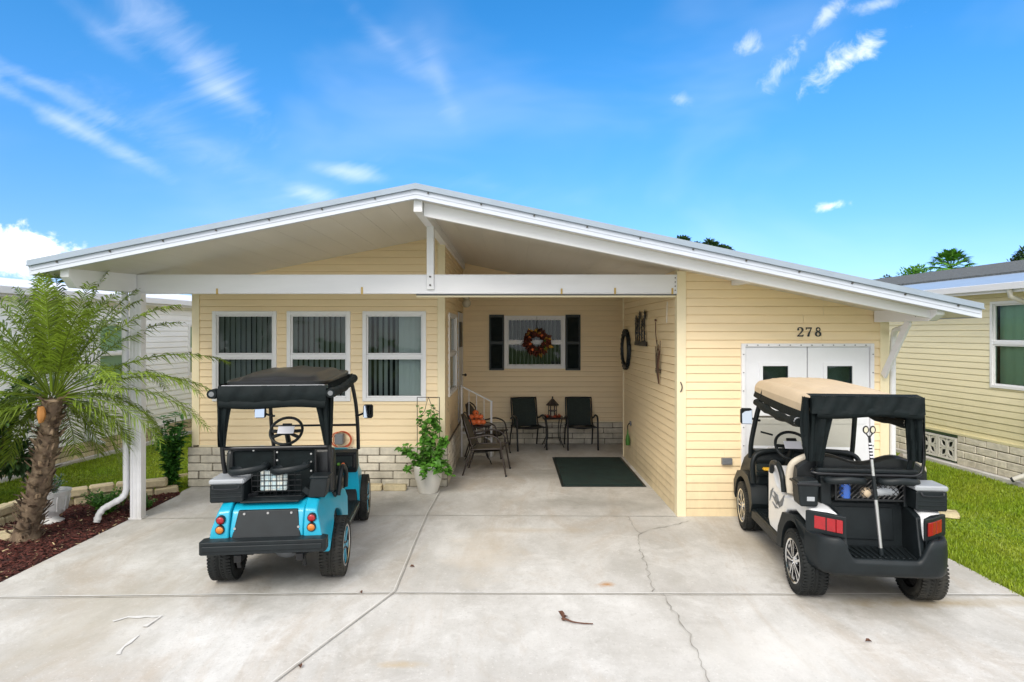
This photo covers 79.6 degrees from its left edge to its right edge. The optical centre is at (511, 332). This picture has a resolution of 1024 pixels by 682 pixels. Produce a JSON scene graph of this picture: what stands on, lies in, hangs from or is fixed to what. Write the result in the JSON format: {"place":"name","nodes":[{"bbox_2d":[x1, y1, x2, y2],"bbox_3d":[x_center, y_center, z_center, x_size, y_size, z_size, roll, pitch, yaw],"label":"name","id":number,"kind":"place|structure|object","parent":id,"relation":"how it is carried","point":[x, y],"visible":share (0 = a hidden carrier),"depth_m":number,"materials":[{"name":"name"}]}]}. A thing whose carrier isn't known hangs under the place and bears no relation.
{"place":"outdoors","nodes":[
{"label":"outdoors","id":0,"kind":"place"},
{"bbox_2d":[0,491,180,581],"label":"mulch bed","id":1,"kind":"object","parent":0,"point":[44,559],"visible":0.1,"depth_m":6.66,"materials":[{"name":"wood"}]},
{"bbox_2d":[0,517,4,526],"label":"edging stone","id":2,"kind":"object","parent":1,"relation":"on","point":[2,520],"visible":0.78,"depth_m":7.05,"materials":[{"name":"beige stone"}]},
{"bbox_2d":[0,529,13,540],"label":"rock","id":3,"kind":"object","parent":1,"relation":"on","point":[4,535],"visible":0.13,"depth_m":6.59,"materials":[{"name":"stone"}]},
{"bbox_2d":[2,510,19,523],"bbox_3d":[-5.934,2.187,7.269,0.155,0.112,0.302,0,0,-2],"label":"edging stone","id":4,"kind":"object","parent":1,"relation":"on","point":[8,517],"visible":0.41,"depth_m":7.19,"materials":[{"name":"beige stone"}]},
{"bbox_2d":[0,503,15,516],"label":"edging stone","id":5,"kind":"object","parent":4,"relation":"on","point":[6,508],"visible":0.89,"depth_m":7.16,"materials":[{"name":"beige stone"}]},
{"bbox_2d":[40,486,71,524],"bbox_3d":[-5.403,2.042,7.224,0.380,0.375,0.380,0,0,0],"label":"urn","id":6,"kind":"object","parent":1,"relation":"on","point":[61,497],"visible":0.62,"depth_m":7.16,"materials":[{"name":"stone"}]},
{"bbox_2d":[51,473,66,492],"bbox_3d":[-5.395,1.772,7.191,0.361,0.244,0.272,0,0,27],"label":"silver plant","id":7,"kind":"object","parent":6,"relation":"in","point":[57,484],"visible":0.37,"depth_m":7.24,"materials":[{"name":"green plant"}]},
{"bbox_2d":[68,498,73,506],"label":"edging stone","id":8,"kind":"object","parent":1,"relation":"on","point":[71,502],"visible":0.22,"depth_m":7.91,"materials":[{"name":"beige stone"}]},
{"bbox_2d":[73,494,99,504],"bbox_3d":[-5.582,2.183,8.061,0.290,0.121,0.160,0,0,-40],"label":"edging stone","id":9,"kind":"object","parent":1,"relation":"on","point":[76,500],"visible":0.4,"depth_m":7.96,"materials":[{"name":"beige stone"}]},
{"bbox_2d":[70,486,88,497],"bbox_3d":[-5.665,2.069,7.975,0.281,0.120,0.159,0,0,-39],"label":"edging stone","id":10,"kind":"object","parent":9,"relation":"on","point":[76,491],"visible":0.54,"depth_m":7.95,"materials":[{"name":"beige stone"}]},
{"bbox_2d":[79,487,129,513],"bbox_3d":[-4.995,2.061,7.612,0.614,0.350,0.517,0,0,-36],"label":"shrub","id":11,"kind":"object","parent":1,"relation":"on","point":[97,502],"visible":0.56,"depth_m":7.52,"materials":[{"name":"green plant"}]},
{"bbox_2d":[0,270,233,543],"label":"palm tree","id":12,"kind":"object","parent":1,"relation":"on","point":[51,354],"visible":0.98,"depth_m":6.56,"materials":[{"name":"green plant"}]},
{"bbox_2d":[129,488,153,495],"bbox_3d":[-5.059,2.188,8.399,0.291,0.116,0.161,0,0,-27],"label":"edging stone","id":13,"kind":"object","parent":1,"relation":"on","point":[149,491],"visible":0.34,"depth_m":8.38,"materials":[{"name":"beige stone"}]},
{"bbox_2d":[115,481,122,490],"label":"edging stone","id":14,"kind":"object","parent":13,"relation":"on","point":[119,484],"visible":0.32,"depth_m":8.23,"materials":[{"name":"beige stone"}]},
{"bbox_2d":[146,493,157,508],"bbox_3d":[-4.641,2.147,7.794,0.328,0.178,0.281,0,0,0],"label":"shrub","id":15,"kind":"object","parent":1,"relation":"on","point":[149,503],"visible":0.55,"depth_m":7.80,"materials":[{"name":"green plant"}]},
{"bbox_2d":[154,485,178,494],"bbox_3d":[-4.793,2.187,8.530,0.292,0.110,0.160,0,0,-27],"label":"edging stone","id":16,"kind":"object","parent":1,"relation":"on","point":[165,489],"visible":0.9,"depth_m":8.48,"materials":[{"name":"beige stone"}]},
{"bbox_2d":[146,477,167,487],"bbox_3d":[-4.933,2.073,8.475,0.321,0.115,0.155,0,0,-25],"label":"edging stone","id":17,"kind":"object","parent":16,"relation":"on","point":[156,482],"visible":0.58,"depth_m":8.44,"materials":[{"name":"beige stone"}]},
{"bbox_2d":[0,434,191,503],"bbox_3d":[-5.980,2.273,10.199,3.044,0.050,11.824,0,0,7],"label":"lawn","id":18,"kind":"structure","parent":0,"point":[90,474],"depth_m":9.54,"materials":[{"name":"plant"}]},
{"bbox_2d":[0,375,42,482],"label":"dark shrub tree","id":19,"kind":"object","parent":18,"relation":"on","point":[19,467],"visible":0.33,"depth_m":8.11,"materials":[{"name":"green plant"}]},
{"bbox_2d":[150,412,189,486],"bbox_3d":[-4.860,1.685,8.764,0.515,1.111,0.548,0,0,0],"label":"leafy shrub","id":20,"kind":"object","parent":18,"relation":"on","point":[172,452],"visible":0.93,"depth_m":8.72,"materials":[{"name":"green plant"}]},
{"bbox_2d":[0,277,191,482],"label":"house","id":21,"kind":"structure","parent":0,"point":[175,338],"depth_m":12.35,"materials":[{"name":"white plastic"}]},
{"bbox_2d":[96,322,129,385],"bbox_3d":[-7.695,0.380,11.530,0.629,1.360,0.953,0,0,0],"label":"window","id":22,"kind":"structure","parent":21,"relation":"in","point":[119,352],"depth_m":11.43,"materials":[{"name":"plastic"}]},
{"bbox_2d":[187,324,191,375],"bbox_3d":[-7.392,0.380,14.160,0.645,1.360,1.093,0,0,0],"label":"window","id":23,"kind":"structure","parent":21,"relation":"in","point":[189,325],"depth_m":13.67,"materials":[{"name":"plastic"}]},
{"bbox_2d":[0,444,1023,681],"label":"driveway","id":24,"kind":"structure","parent":0,"point":[648,583],"depth_m":4.98,"materials":[{"name":"concrete"}]},
{"bbox_2d":[199,365,372,580],"bbox_3d":[-2.156,1.275,6.349,1.285,1.883,2.768,0,0,-6],"label":"golf cart","id":25,"kind":"object","parent":24,"relation":"on","point":[321,503],"visible":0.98,"depth_m":5.31,"materials":[{"name":"teal paint"}]},
{"bbox_2d":[260,470,287,490],"bbox_3d":[-2.075,1.289,5.362,0.227,0.183,0.052,0,0,-6],"label":"tote bag","id":26,"kind":"object","parent":25,"relation":"in","point":[264,485],"visible":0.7,"depth_m":5.34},
{"bbox_2d":[370,483,382,490],"bbox_3d":[-1.988,2.178,8.663,0.327,0.089,0.126,0,0,0],"label":"loose brick","id":27,"kind":"object","parent":24,"relation":"on","point":[376,486],"visible":0.48,"depth_m":8.60,"materials":[{"name":"stone"}]},
{"bbox_2d":[383,483,406,490],"bbox_3d":[-1.647,2.176,8.663,0.325,0.090,0.126,0,0,0],"label":"loose brick","id":28,"kind":"object","parent":24,"relation":"on","point":[393,487],"visible":1,"depth_m":8.60,"materials":[{"name":"stone"}]},
{"bbox_2d":[414,463,442,493],"bbox_3d":[-1.165,2.027,8.560,0.410,0.385,0.410,0,0,0],"label":"plant pot","id":29,"kind":"object","parent":24,"relation":"on","point":[430,484],"visible":0.61,"depth_m":8.41,"materials":[{"name":"ceramic"}]},
{"bbox_2d":[394,404,454,479],"bbox_3d":[-1.176,1.512,8.546,0.726,1.024,0.622,0,0,31],"label":"ivy","id":30,"kind":"object","parent":29,"relation":"in","point":[432,459],"visible":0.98,"depth_m":8.50,"materials":[{"name":"green plant"}]},
{"bbox_2d":[417,397,439,452],"bbox_3d":[-1.165,1.508,8.560,0.319,1.224,0.010,0,0,0],"label":"trellis","id":31,"kind":"object","parent":29,"relation":"in","point":[423,412],"visible":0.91,"depth_m":8.56,"materials":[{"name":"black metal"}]},
{"bbox_2d":[461,385,492,456],"bbox_3d":[-0.630,1.580,11.000,0.570,1.280,0.035,0,0,0],"label":"hand rail","id":32,"kind":"object","parent":24,"relation":"on","point":[462,426],"visible":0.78,"depth_m":10.98,"materials":[{"name":"white metal"}]},
{"bbox_2d":[460,428,495,455],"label":"steps","id":33,"kind":"structure","parent":24,"relation":"on","point":[466,442],"depth_m":11.05,"materials":[{"name":"concrete"}]},
{"bbox_2d":[465,423,491,464],"bbox_3d":[-0.580,1.890,10.480,0.460,0.649,0.460,0,0,-10],"label":"side table","id":34,"kind":"object","parent":24,"relation":"on","point":[485,425],"visible":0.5,"depth_m":10.36,"materials":[{"name":"black metal"}]},
{"bbox_2d":[461,412,510,476],"bbox_3d":[-0.427,1.744,9.785,0.766,0.960,0.604,0,0,6],"label":"garden chair","id":35,"kind":"object","parent":24,"relation":"on","point":[483,447],"visible":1,"depth_m":9.81,"materials":[{"name":"brown metal"}]},
{"bbox_2d":[464,402,510,458],"bbox_3d":[-0.465,1.744,11.163,0.766,0.960,0.604,0,0,16],"label":"garden chair","id":36,"kind":"object","parent":24,"relation":"on","point":[470,409],"visible":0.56,"depth_m":11.23,"materials":[{"name":"brown metal"}]},
{"bbox_2d":[25,183,984,522],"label":"house","id":37,"kind":"structure","parent":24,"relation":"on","point":[397,301],"depth_m":7.57,"materials":[{"name":"beige plastic"}]},
{"bbox_2d":[212,311,276,400],"bbox_3d":[-3.862,0.340,9.123,1.026,1.500,0.535,0,0,0],"label":"window","id":38,"kind":"structure","parent":37,"relation":"in","point":[247,340],"depth_m":9.00,"materials":[{"name":"plastic"}]},
{"bbox_2d":[287,311,350,400],"bbox_3d":[-2.792,0.340,9.123,1.017,1.500,0.535,0,0,0],"label":"window","id":39,"kind":"structure","parent":37,"relation":"in","point":[314,338],"depth_m":9.00,"materials":[{"name":"plastic"}]},
{"bbox_2d":[332,431,351,446],"bbox_3d":[-2.462,1.537,8.810,0.330,0.252,0.100,0,0,0],"label":"cord coil","id":40,"kind":"object","parent":37,"relation":"hanging from","point":[339,438],"visible":0.82,"depth_m":8.81,"materials":[{"name":"orange plastic"}]},
{"bbox_2d":[362,311,425,400],"bbox_3d":[-1.699,0.340,9.123,1.017,1.500,0.535,0,0,0],"label":"window","id":41,"kind":"structure","parent":37,"relation":"in","point":[393,342],"depth_m":9.01,"materials":[{"name":"plastic"}]},
{"bbox_2d":[447,313,456,396],"bbox_3d":[-1.222,0.340,10.100,0.535,1.500,1.400,0,0,0],"label":"window","id":42,"kind":"structure","parent":37,"relation":"in","point":[452,330],"depth_m":10.29,"materials":[{"name":"plastic"}]},
{"bbox_2d":[457,312,466,423],"bbox_3d":[-0.948,0.695,11.600,0.143,2.150,0.920,0,0,0],"label":"door","id":43,"kind":"structure","parent":37,"relation":"in","point":[460,315],"depth_m":11.41,"materials":[{"name":"white metal"}]},
{"bbox_2d":[504,316,564,368],"bbox_3d":[0.455,0.190,12.543,1.318,1.260,0.535,0,0,0],"label":"window","id":44,"kind":"structure","parent":37,"relation":"in","point":[516,356],"depth_m":12.45,"materials":[{"name":"plastic"}]},
{"bbox_2d":[521,328,552,356],"bbox_3d":[0.502,0.092,12.144,0.643,0.825,0.239,0,0,0],"label":"wreath","id":45,"kind":"object","parent":37,"relation":"attached to","point":[540,351],"visible":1,"depth_m":12.13,"materials":[{"name":"brown plant"}]},
{"bbox_2d":[620,329,630,369],"bbox_3d":[1.965,0.290,10.660,0.060,0.708,0.708,0,0,0],"label":"wall mirror","id":46,"kind":"object","parent":37,"relation":"attached to","point":[625,348],"visible":1,"depth_m":10.62,"materials":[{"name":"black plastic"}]},
{"bbox_2d":[626,421,630,445],"bbox_3d":[1.954,1.692,10.332,0.084,0.415,0.113,0,0,0],"label":"garden tool","id":47,"kind":"object","parent":37,"relation":"hanging from","point":[627,440],"visible":1,"depth_m":10.32,"materials":[{"name":"green plastic"}]},
{"bbox_2d":[634,310,646,345],"bbox_3d":[1.975,-0.080,9.464,0.020,0.559,0.909,0,0,0],"label":"metal palm art","id":48,"kind":"object","parent":37,"relation":"attached to","point":[642,342],"visible":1,"depth_m":9.46},
{"bbox_2d":[654,319,660,383],"bbox_3d":[1.965,0.252,8.281,0.082,0.880,0.302,0,0,0],"label":"twig spray","id":49,"kind":"object","parent":37,"relation":"attached to","point":[657,358],"visible":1,"depth_m":8.27,"materials":[{"name":"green plant"}]},
{"bbox_2d":[746,347,806,454],"bbox_3d":[3.188,1.188,7.573,0.742,2.025,0.334,0,0,0],"label":"shed door","id":50,"kind":"structure","parent":37,"relation":"in","point":[762,363],"depth_m":7.42,"materials":[{"name":"white metal"}]},
{"bbox_2d":[807,347,868,460],"bbox_3d":[3.942,1.188,7.573,0.742,2.025,0.334,0,0,0],"label":"shed door","id":51,"kind":"structure","parent":37,"relation":"in","point":[850,365],"depth_m":7.42,"materials":[{"name":"white metal"}]},
{"bbox_2d":[509,397,547,451],"bbox_3d":[0.301,1.749,11.876,0.606,0.951,0.710,0,0,-14],"label":"patio chair","id":52,"kind":"object","parent":24,"relation":"on","point":[525,411],"visible":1,"depth_m":12.10,"materials":[{"name":"black fabric"}]},
{"bbox_2d":[542,416,564,447],"bbox_3d":[0.800,1.930,11.980,0.420,0.569,0.420,0,0,-4],"label":"side table","id":53,"kind":"object","parent":24,"relation":"on","point":[561,418],"visible":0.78,"depth_m":11.84,"materials":[{"name":"black metal"}]},
{"bbox_2d":[546,396,558,417],"bbox_3d":[0.790,1.442,11.980,0.256,0.403,0.222,0,0,0],"label":"lantern","id":54,"kind":"object","parent":53,"relation":"on","point":[552,402],"visible":0.98,"depth_m":11.93,"materials":[{"name":"brown metal"}]},
{"bbox_2d":[545,413,560,417],"bbox_3d":[0.818,1.610,11.970,0.360,0.058,0.349,0,0,0],"label":"garland","id":55,"kind":"object","parent":53,"relation":"on","point":[558,415],"visible":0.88,"depth_m":11.90},
{"bbox_2d":[558,611,592,623],"bbox_3d":[0.474,2.190,4.712,0.294,0.055,0.075,0,0,32],"label":"dry pod","id":56,"kind":"object","parent":24,"relation":"on","point":[562,613],"visible":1,"depth_m":4.71,"materials":[{"name":"brown plant"}]},
{"bbox_2d":[564,397,598,450],"bbox_3d":[1.329,1.749,11.917,0.606,0.951,0.710,0,0,-2],"label":"patio chair","id":57,"kind":"object","parent":24,"relation":"on","point":[578,414],"visible":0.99,"depth_m":12.14,"materials":[{"name":"black fabric"}]},
{"bbox_2d":[552,457,645,486],"bbox_3d":[1.325,2.212,9.885,1.220,0.015,2.090,0,0,0],"label":"doormat","id":58,"kind":"object","parent":24,"relation":"on","point":[595,472],"visible":1,"depth_m":9.69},
{"bbox_2d":[734,377,949,599],"bbox_3d":[3.003,1.341,6.027,1.234,1.751,2.573,0,0,6],"label":"golf cart","id":59,"kind":"object","parent":24,"relation":"on","point":[805,516],"visible":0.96,"depth_m":5.07,"materials":[{"name":"black plastic"}]},
{"bbox_2d":[839,484,850,498],"bbox_3d":[2.762,1.290,5.096,0.086,0.150,0.086,0,0,0],"label":"drink bottle","id":60,"kind":"object","parent":59,"relation":"on","point":[846,491],"visible":0.54,"depth_m":5.06,"materials":[{"name":"blue plastic"}]},
{"bbox_2d":[859,487,871,497],"bbox_3d":[2.921,1.320,5.078,0.090,0.090,0.090,0,0,0],"label":"play ball","id":61,"kind":"object","parent":59,"relation":"on","point":[867,493],"visible":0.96,"depth_m":5.05,"materials":[{"name":"beige plastic"}]},
{"bbox_2d":[862,426,883,555],"bbox_3d":[2.901,1.263,4.930,0.118,1.018,0.119,0,0,0],"label":"ball retriever","id":62,"kind":"object","parent":59,"relation":"on","point":[866,429],"visible":1,"depth_m":4.93,"materials":[{"name":"silver plastic"}]},
{"bbox_2d":[872,485,898,495],"bbox_3d":[3.075,1.302,5.063,0.180,0.096,0.092,0,0,0],"label":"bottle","id":63,"kind":"object","parent":59,"relation":"in","point":[882,491],"visible":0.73,"depth_m":5.03,"materials":[{"name":"plastic"}]},
{"bbox_2d":[0,0,1023,295],"label":"sky","id":64,"kind":"structure","parent":0,"point":[869,139],"materials":[{"name":"blue"}]},
{"bbox_2d":[450,413,957,462],"bbox_3d":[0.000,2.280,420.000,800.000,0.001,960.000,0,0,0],"label":"ground","id":65,"kind":"structure","parent":0,"point":[942,433],"depth_m":13.69,"materials":[{"name":"grey concrete"}]},
{"bbox_2d":[677,235,690,240],"bbox_3d":[9.188,-1.522,32.963,1.413,7.499,1.614,0,0,0],"label":"background tree","id":66,"kind":"object","parent":65,"relation":"on","point":[683,237],"visible":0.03,"depth_m":32.70,"materials":[{"name":"green plant"}]},
{"bbox_2d":[694,238,721,247],"bbox_3d":[10.200,-1.331,32.052,1.705,7.105,2.448,0,0,39],"label":"background tree","id":67,"kind":"object","parent":65,"relation":"on","point":[712,242],"visible":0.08,"depth_m":31.27,"materials":[{"name":"green plant"}]},
{"bbox_2d":[719,244,734,249],"bbox_3d":[11.700,-1.380,33.902,1.135,7.205,1.485,0,0,0],"label":"background tree","id":68,"kind":"object","parent":65,"relation":"on","point":[725,246],"visible":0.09,"depth_m":33.57,"materials":[{"name":"green plant"}]},
{"bbox_2d":[894,263,930,276],"bbox_3d":[17.428,-0.409,27.045,2.498,5.269,2.493,0,0,-24],"label":"background tree","id":69,"kind":"object","parent":65,"relation":"on","point":[916,269],"visible":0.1,"depth_m":26.62,"materials":[{"name":"green plant"}]},
{"bbox_2d":[926,247,977,271],"bbox_3d":[21.416,-0.963,30.003,2.363,6.367,2.370,0,0,0],"label":"fan palm","id":70,"kind":"object","parent":65,"relation":"on","point":[951,255],"visible":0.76,"depth_m":29.69,"materials":[{"name":"green plant"}]},
{"bbox_2d":[1007,245,1023,260],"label":"background tree","id":71,"kind":"object","parent":65,"relation":"on","point":[1019,255],"visible":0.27,"depth_m":29.82,"materials":[{"name":"green plant"}]},
{"bbox_2d":[873,260,1023,487],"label":"house","id":72,"kind":"structure","parent":0,"point":[964,378],"depth_m":9.94,"materials":[{"name":"yellow plastic"}]},
{"bbox_2d":[990,300,1023,390],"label":"window","id":73,"kind":"structure","parent":72,"relation":"in","point":[1006,317],"depth_m":9.37,"materials":[{"name":"plastic"}]},
{"bbox_2d":[896,452,1023,596],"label":"lawn","id":74,"kind":"structure","parent":0,"point":[989,534],"depth_m":6.95,"materials":[{"name":"plant"}]},
{"bbox_2d":[939,509,959,518],"bbox_3d":[5.273,2.206,7.452,0.279,0.140,0.168,0,0,12],"label":"rock","id":75,"kind":"object","parent":74,"relation":"on","point":[951,514],"visible":0.47,"depth_m":7.39,"materials":[{"name":"stone"}]},
{"bbox_2d":[948,550,1023,596],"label":"edge grass","id":76,"kind":"structure","parent":74,"relation":"on","point":[967,563],"depth_m":5.66,"materials":[{"name":"green plant"}]},
{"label":"edging stone","id":77,"kind":"object","parent":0,"visible":0},
{"bbox_2d":[89,482,114,494],"bbox_3d":[-5.450,2.068,8.165,0.288,0.113,0.155,0,0,-41],"label":"edging stone","id":78,"kind":"object","parent":77,"relation":"on","point":[107,487],"visible":0.8,"depth_m":8.12,"materials":[{"name":"beige stone"}]}
]}

